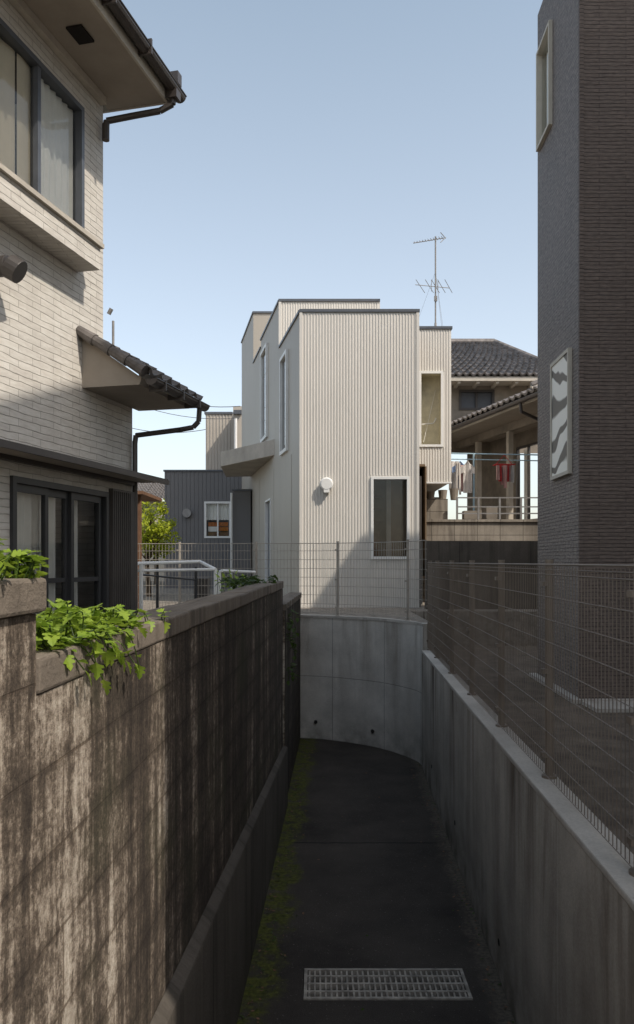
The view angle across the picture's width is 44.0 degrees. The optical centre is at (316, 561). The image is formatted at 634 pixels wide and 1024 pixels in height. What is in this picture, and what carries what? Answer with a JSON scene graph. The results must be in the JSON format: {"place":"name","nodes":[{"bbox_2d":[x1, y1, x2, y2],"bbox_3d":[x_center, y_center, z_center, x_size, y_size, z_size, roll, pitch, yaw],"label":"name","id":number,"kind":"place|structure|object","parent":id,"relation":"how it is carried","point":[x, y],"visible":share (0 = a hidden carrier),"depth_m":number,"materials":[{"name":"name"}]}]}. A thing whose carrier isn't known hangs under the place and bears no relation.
{"place":"outdoors","nodes":[
{"label":"outdoors","id":0,"kind":"place"},
{"bbox_2d":[193,578,210,598],"bbox_3d":[-1.825,0.530,12.450,0.236,0.540,0.340,0,0,0],"label":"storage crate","id":1,"kind":"object","parent":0,"point":[205,589],"visible":0.41,"depth_m":12.30,"materials":[{"name":"grey metal"}]},
{"bbox_2d":[103,0,542,518],"label":"sky","id":2,"kind":"structure","parent":0,"point":[308,150],"materials":[{"name":"blue"}]},
{"bbox_2d":[237,738,515,1023],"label":"alley path","id":3,"kind":"structure","parent":0,"point":[400,904],"depth_m":6.01,"materials":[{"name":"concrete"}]},
{"bbox_2d":[150,745,287,1023],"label":"footing","id":4,"kind":"object","parent":3,"relation":"on","point":[207,984],"visible":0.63,"depth_m":4.24,"materials":[{"name":"concrete"}]},
{"bbox_2d":[283,599,299,790],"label":"wall","id":5,"kind":"structure","parent":3,"relation":"on","point":[291,716],"depth_m":9.43,"materials":[{"name":"grey concrete"}]},
{"bbox_2d":[283,592,301,610],"bbox_3d":[-0.366,0.484,9.897,0.195,0.068,3.203,0,0,2],"label":"coping","id":6,"kind":"object","parent":5,"relation":"on","point":[290,599],"visible":0.69,"depth_m":9.83,"materials":[{"name":"grey concrete"}]},
{"bbox_2d":[286,609,299,684],"bbox_3d":[-0.281,0.982,8.969,0.176,0.831,1.238,0,0,3],"label":"weed plant","id":7,"kind":"object","parent":5,"relation":"attached to","point":[293,645],"visible":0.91,"depth_m":8.97,"materials":[{"name":"green plant"}]},
{"bbox_2d":[300,618,422,764],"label":"curved retaining wall","id":8,"kind":"structure","parent":3,"relation":"on","point":[360,680],"depth_m":11.11,"materials":[{"name":"concrete"}]},
{"bbox_2d":[300,614,422,625],"bbox_3d":[0.496,0.806,11.023,2.696,0.036,0.591,0,0,40],"label":"cap","id":9,"kind":"object","parent":8,"relation":"on","point":[361,618],"visible":0.88,"depth_m":11.12,"materials":[{"name":"concrete"}]},
{"bbox_2d":[304,968,472,999],"bbox_3d":[0.422,2.611,4.822,1.005,0.038,0.345,0,0,0],"label":"drain grate","id":10,"kind":"object","parent":3,"relation":"on","point":[419,979],"visible":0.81,"depth_m":4.81,"materials":[{"name":"metal"}]},
{"bbox_2d":[422,654,633,1023],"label":"retaining wall","id":11,"kind":"structure","parent":3,"relation":"on","point":[554,911],"depth_m":4.20,"materials":[{"name":"concrete"}]},
{"bbox_2d":[422,650,633,910],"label":"cap","id":12,"kind":"object","parent":11,"relation":"on","point":[610,862],"visible":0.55,"depth_m":3.65,"materials":[{"name":"concrete"}]},
{"bbox_2d":[427,558,633,876],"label":"fence","id":13,"kind":"object","parent":12,"relation":"on","point":[477,628],"visible":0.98,"depth_m":4.46,"materials":[{"name":"grey metal"}]},
{"bbox_2d":[138,581,633,854],"bbox_3d":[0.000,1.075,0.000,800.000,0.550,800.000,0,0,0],"label":"ground","id":14,"kind":"structure","parent":0,"point":[170,596],"depth_m":6.50,"materials":[{"name":"soil"}]},
{"bbox_2d":[0,0,131,612],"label":"walls","id":15,"kind":"structure","parent":14,"relation":"on","point":[49,303],"depth_m":6.69,"materials":[{"name":"beige brick"}]},
{"bbox_2d":[0,255,27,282],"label":"duct hood","id":16,"kind":"object","parent":15,"relation":"attached to","point":[13,268],"visible":1,"depth_m":5.67,"materials":[{"name":"grey metal"}]},
{"bbox_2d":[0,38,77,619],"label":"curtains","id":17,"kind":"object","parent":15,"relation":"attached to","point":[56,151],"visible":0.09,"depth_m":6.54,"materials":[{"name":"fabric"}]},
{"bbox_2d":[0,162,103,271],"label":"window ledge","id":18,"kind":"object","parent":15,"relation":"attached to","point":[33,215],"depth_m":6.16,"materials":[{"name":"beige"}]},
{"bbox_2d":[0,18,108,617],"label":"window frames","id":19,"kind":"structure","parent":15,"relation":"attached to","point":[67,495],"depth_m":6.85,"materials":[{"name":"black metal"}]},
{"bbox_2d":[0,439,168,485],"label":"door canopy","id":20,"kind":"object","parent":15,"relation":"attached to","point":[27,454],"visible":1,"depth_m":6.47,"materials":[{"name":"grey metal"}]},
{"bbox_2d":[8,0,167,113],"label":"eaves","id":21,"kind":"object","parent":15,"relation":"on","point":[92,46],"visible":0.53,"depth_m":6.67,"materials":[{"name":"white paint"}]},
{"bbox_2d":[107,308,113,344],"bbox_3d":[-1.964,-2.215,7.458,0.062,0.390,0.084,0,0,0],"label":"conduit","id":22,"kind":"object","parent":15,"relation":"attached to","point":[110,311],"visible":0.78,"depth_m":7.48,"materials":[{"name":"metal"}]},
{"bbox_2d":[109,488,134,613],"bbox_3d":[-1.913,0.050,7.713,0.055,1.500,0.457,0,0,13],"label":"shutter box","id":23,"kind":"object","parent":15,"relation":"attached to","point":[121,547],"visible":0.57,"depth_m":7.67,"materials":[{"name":"brown metal"}]},
{"bbox_2d":[82,339,188,410],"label":"roof soffit","id":24,"kind":"structure","parent":15,"relation":"attached to","point":[107,376],"depth_m":7.02,"materials":[{"name":"beige paint"}]},
{"bbox_2d":[76,325,202,399],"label":"roof tiles","id":25,"kind":"object","parent":15,"relation":"attached to","point":[134,363],"visible":0.94,"depth_m":6.89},
{"bbox_2d":[101,0,209,613],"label":"gutters","id":26,"kind":"object","parent":15,"relation":"attached to","point":[171,81],"visible":0.98,"depth_m":7.32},
{"bbox_2d":[0,589,282,1023],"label":"block wall","id":27,"kind":"structure","parent":14,"relation":"on","point":[127,803],"depth_m":2.33,"materials":[{"name":"concrete"}]},
{"bbox_2d":[0,578,283,694],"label":"coping","id":28,"kind":"object","parent":27,"relation":"on","point":[21,596],"visible":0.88,"depth_m":2.15,"materials":[{"name":"grey concrete"}]},
{"bbox_2d":[0,538,48,580],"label":"weed plant","id":29,"kind":"object","parent":28,"relation":"on","point":[13,560],"visible":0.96,"depth_m":1.59,"materials":[{"name":"green plant"}]},
{"bbox_2d":[36,598,170,694],"bbox_3d":[-0.685,0.219,2.259,0.357,0.261,1.163,0,0,0],"label":"weed plant","id":30,"kind":"object","parent":28,"relation":"on","point":[76,624],"visible":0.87,"depth_m":2.02,"materials":[{"name":"green plant"}]},
{"bbox_2d":[214,575,277,588],"bbox_3d":[-0.651,0.195,7.252,0.488,0.148,1.329,0,0,13],"label":"weed plant","id":31,"kind":"object","parent":28,"relation":"on","point":[247,580],"visible":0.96,"depth_m":7.18,"materials":[{"name":"green plant"}]},
{"bbox_2d":[138,491,161,608],"bbox_3d":[-3.604,-0.163,13.225,1.677,1.925,1.550,0,0,0],"label":"carport frame","id":32,"kind":"object","parent":14,"relation":"on","point":[143,496],"visible":0.27,"depth_m":12.60,"materials":[{"name":"brown metal"}]},
{"bbox_2d":[138,483,164,580],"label":"house","id":33,"kind":"structure","parent":14,"relation":"on","point":[156,489],"depth_m":32.00,"materials":[{"name":"white paint"}]},
{"bbox_2d":[142,500,164,583],"bbox_3d":[-5.822,-0.775,27.833,2.634,3.153,2.594,0,0,-41],"label":"garden tree","id":34,"kind":"object","parent":14,"relation":"on","point":[144,507],"visible":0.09,"depth_m":27.76,"materials":[{"name":"green plant"}]},
{"bbox_2d":[142,510,164,556],"bbox_3d":[-5.928,-0.738,26.000,2.844,3.085,2.737,0,0,0],"label":"garden tree","id":35,"kind":"object","parent":14,"relation":"on","point":[149,522],"visible":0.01,"depth_m":26.20,"materials":[{"name":"green plant"}]},
{"bbox_2d":[142,498,181,596],"bbox_3d":[-4.025,-0.310,17.933,1.748,2.229,1.580,0,0,0],"label":"garden tree","id":36,"kind":"object","parent":14,"relation":"on","point":[152,529],"visible":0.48,"depth_m":17.78,"materials":[{"name":"green plant"}]},
{"bbox_2d":[138,560,255,612],"bbox_3d":[-1.481,0.390,10.264,0.602,0.821,2.198,0,0,25],"label":"pipe guardrail","id":37,"kind":"object","parent":14,"relation":"on","point":[141,570],"visible":0.73,"depth_m":9.82,"materials":[{"name":"white metal"}]},
{"bbox_2d":[165,472,250,588],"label":"walls","id":38,"kind":"structure","parent":14,"relation":"on","point":[192,491],"depth_m":23.50,"materials":[{"name":"grey metal"}]},
{"bbox_2d":[163,470,251,588],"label":"trim","id":39,"kind":"structure","parent":38,"relation":"attached to","point":[187,513],"depth_m":23.46,"materials":[{"name":"white metal"}]},
{"bbox_2d":[207,504,228,535],"bbox_3d":[-2.977,-1.253,23.765,0.803,1.097,0.470,0,0,0],"label":"window interior","id":40,"kind":"object","parent":39,"relation":"in","point":[212,519],"depth_m":23.61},
{"bbox_2d":[204,406,241,469],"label":"beige block house","id":41,"kind":"structure","parent":14,"relation":"on","point":[222,435],"depth_m":26.99,"materials":[{"name":"metal"}]},
{"bbox_2d":[132,406,239,432],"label":"overhead cables","id":42,"kind":"object","parent":41,"relation":"attached to","point":[195,417],"visible":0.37,"depth_m":26.09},
{"bbox_2d":[215,568,244,591],"bbox_3d":[-1.055,0.343,9.827,0.462,0.515,1.076,0,0,-7],"label":"shrub","id":43,"kind":"object","parent":14,"relation":"on","point":[223,576],"visible":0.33,"depth_m":9.87,"materials":[{"name":"green plant"}]},
{"bbox_2d":[242,304,298,595],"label":"side wall","id":44,"kind":"structure","parent":14,"relation":"on","point":[275,478],"depth_m":16.72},
{"bbox_2d":[221,439,274,476],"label":"canopy slab","id":45,"kind":"structure","parent":44,"relation":"attached to","point":[248,460],"depth_m":18.03,"materials":[{"name":"concrete"}]},
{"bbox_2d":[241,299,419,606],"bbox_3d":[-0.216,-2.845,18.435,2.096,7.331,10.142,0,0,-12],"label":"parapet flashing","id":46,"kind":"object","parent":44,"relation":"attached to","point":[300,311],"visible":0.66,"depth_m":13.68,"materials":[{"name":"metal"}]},
{"bbox_2d":[260,342,409,580],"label":"window frames","id":47,"kind":"structure","parent":44,"relation":"attached to","point":[281,359],"depth_m":15.67,"materials":[{"name":"white metal"}]},
{"bbox_2d":[262,352,284,449],"bbox_3d":[-0.376,-2.485,15.881,1.188,4.789,5.679,0,0,-30],"label":"window glass","id":48,"kind":"object","parent":47,"relation":"in","point":[283,401],"visible":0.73,"depth_m":15.65,"materials":[{"name":"grey glass"}]},
{"bbox_2d":[268,464,426,578],"bbox_3d":[0.180,-2.120,16.095,1.996,5.660,5.698,0,0,-37],"label":"interior","id":49,"kind":"object","parent":44,"relation":"attached to","point":[390,511],"visible":0.16,"depth_m":14.40,"materials":[{"name":"wood"}]},
{"bbox_2d":[419,476,421,606],"bbox_3d":[1.823,-0.350,13.851,0.085,2.300,0.198,0,0,0],"label":"downpipe","id":50,"kind":"object","parent":44,"relation":"attached to","point":[420,536],"visible":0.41,"depth_m":13.76,"materials":[{"name":"brown metal"}]},
{"bbox_2d":[419,326,452,490],"bbox_3d":[2.157,-2.998,16.985,0.863,3.005,4.030,0,0,0],"label":"projecting bay","id":51,"kind":"object","parent":44,"relation":"attached to","point":[434,375],"visible":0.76,"depth_m":15.00,"materials":[{"name":"beige metal"}]},
{"bbox_2d":[422,390,436,441],"bbox_3d":[2.188,-2.825,15.205,0.304,1.041,0.111,0,0,-18],"label":"bay handrail","id":52,"kind":"object","parent":51,"relation":"attached to","point":[428,419],"visible":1,"depth_m":15.19,"materials":[{"name":"grey metal"}]},
{"bbox_2d":[413,232,451,325],"bbox_3d":[2.331,-5.495,15.850,0.869,2.129,1.304,0,0,0],"label":"tv antenna","id":53,"kind":"object","parent":51,"relation":"on","point":[435,296],"visible":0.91,"depth_m":15.59,"materials":[{"name":"metal"}]},
{"bbox_2d":[138,539,426,620],"bbox_3d":[-0.816,0.257,11.399,5.174,1.107,1.003,0,0,22],"label":"fence","id":54,"kind":"object","parent":14,"relation":"on","point":[337,568],"visible":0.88,"depth_m":11.45,"materials":[{"name":"grey metal"}]},
{"bbox_2d":[281,302,415,604],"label":"front corrugated cladding","id":55,"kind":"structure","parent":14,"relation":"on","point":[358,400],"depth_m":13.70,"materials":[{"name":"beige metal"}]},
{"bbox_2d":[320,477,332,492],"bbox_3d":[0.166,-1.330,13.627,0.232,0.266,0.125,0,0,0],"label":"vent hood","id":56,"kind":"object","parent":55,"relation":"attached to","point":[326,484],"visible":1,"depth_m":13.56,"materials":[{"name":"white paint"}]},
{"bbox_2d":[423,623,427,649],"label":"end pier","id":57,"kind":"structure","parent":14,"relation":"on","point":[425,636],"depth_m":10.00,"materials":[{"name":"concrete"}]},
{"bbox_2d":[423,499,537,608],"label":"walls","id":58,"kind":"structure","parent":14,"relation":"on","point":[484,540],"depth_m":13.20,"materials":[{"name":"concrete"}]},
{"bbox_2d":[427,488,496,518],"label":"flower pots","id":59,"kind":"object","parent":58,"relation":"on","point":[443,494],"visible":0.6,"depth_m":15.81,"materials":[{"name":"paint"}]},
{"bbox_2d":[449,453,537,510],"bbox_3d":[3.953,-1.547,16.282,2.521,1.494,0.660,0,0,9],"label":"laundry line","id":60,"kind":"object","parent":58,"relation":"on","point":[461,476],"visible":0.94,"depth_m":16.20,"materials":[{"name":"fabric"}]},
{"bbox_2d":[451,374,537,518],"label":"walls","id":61,"kind":"structure","parent":58,"relation":"on","point":[509,432],"depth_m":20.04,"materials":[{"name":"white paint"}]},
{"bbox_2d":[451,339,537,432],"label":"tiled roofs","id":62,"kind":"structure","parent":61,"relation":"on","point":[481,357],"depth_m":20.69,"materials":[{"name":"tile"}]},
{"bbox_2d":[459,390,537,518],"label":"openings","id":63,"kind":"object","parent":61,"relation":"attached to","point":[474,399],"visible":0.27,"depth_m":19.57,"materials":[{"name":"glass"}]},
{"bbox_2d":[519,403,537,420],"bbox_3d":[4.503,-2.062,16.025,0.891,2.324,0.073,0,0,-21],"label":"downpipe","id":64,"kind":"object","parent":61,"relation":"attached to","point":[521,411],"visible":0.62,"depth_m":15.89,"materials":[{"name":"black metal"}]},
{"bbox_2d":[456,497,537,518],"bbox_3d":[4.372,-1.051,15.450,3.256,0.442,0.036,0,0,0],"label":"terrace railing","id":65,"kind":"object","parent":58,"relation":"on","point":[499,507],"visible":0.45,"depth_m":15.44,"materials":[{"name":"metal"}]},
{"bbox_2d":[529,673,633,712],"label":"concrete apron","id":66,"kind":"object","parent":14,"relation":"on","point":[610,704],"visible":0.46,"depth_m":7.32,"materials":[{"name":"grey concrete"}]},
{"bbox_2d":[538,0,633,698],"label":"walls","id":67,"kind":"structure","parent":14,"relation":"on","point":[586,250],"depth_m":7.50,"materials":[{"name":"grey brick"}]},
{"bbox_2d":[536,20,571,480],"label":"window frames","id":68,"kind":"structure","parent":67,"relation":"attached to","point":[543,127],"depth_m":8.53,"materials":[{"name":"grey metal"}]},
{"bbox_2d":[547,52,566,475],"bbox_3d":[2.842,-3.401,8.441,0.677,4.981,1.268,0,0,0],"label":"curtain and panel","id":69,"kind":"object","parent":67,"relation":"attached to","point":[559,416],"visible":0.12,"depth_m":8.13,"materials":[{"name":"fabric"}]}
]}

